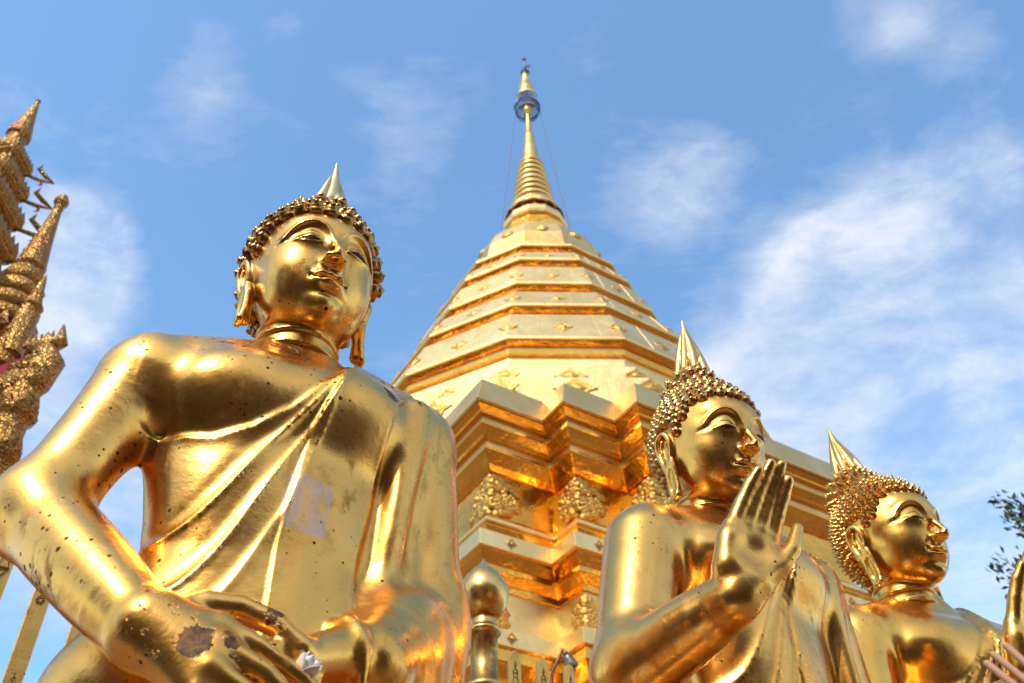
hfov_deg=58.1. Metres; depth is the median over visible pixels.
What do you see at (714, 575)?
buddha statue
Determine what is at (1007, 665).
wooden stick
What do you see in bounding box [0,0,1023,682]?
sky
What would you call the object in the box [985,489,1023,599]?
tree
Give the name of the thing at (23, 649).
picket fence
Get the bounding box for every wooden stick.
[983,660,1016,682]
[990,651,1023,682]
[1002,642,1023,665]
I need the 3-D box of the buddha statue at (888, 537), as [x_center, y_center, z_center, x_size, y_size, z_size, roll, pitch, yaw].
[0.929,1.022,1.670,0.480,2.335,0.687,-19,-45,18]
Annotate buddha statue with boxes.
[0,163,471,682]
[588,320,871,682]
[822,429,1023,682]
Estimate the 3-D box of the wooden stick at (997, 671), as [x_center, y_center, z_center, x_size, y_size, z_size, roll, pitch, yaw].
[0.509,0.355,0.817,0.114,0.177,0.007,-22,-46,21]
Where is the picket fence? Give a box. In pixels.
[0,557,589,682]
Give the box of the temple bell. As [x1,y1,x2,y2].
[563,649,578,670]
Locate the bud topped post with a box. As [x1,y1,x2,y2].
[463,559,508,682]
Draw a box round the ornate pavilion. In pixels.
[0,99,68,474]
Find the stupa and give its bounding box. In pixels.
[390,56,872,682]
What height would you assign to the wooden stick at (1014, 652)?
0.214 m
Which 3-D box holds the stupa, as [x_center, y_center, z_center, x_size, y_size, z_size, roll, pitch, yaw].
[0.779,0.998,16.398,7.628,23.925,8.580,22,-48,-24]
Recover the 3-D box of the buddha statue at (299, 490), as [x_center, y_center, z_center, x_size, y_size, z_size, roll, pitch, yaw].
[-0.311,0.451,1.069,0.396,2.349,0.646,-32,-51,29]
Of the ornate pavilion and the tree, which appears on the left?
the ornate pavilion
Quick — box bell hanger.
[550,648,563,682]

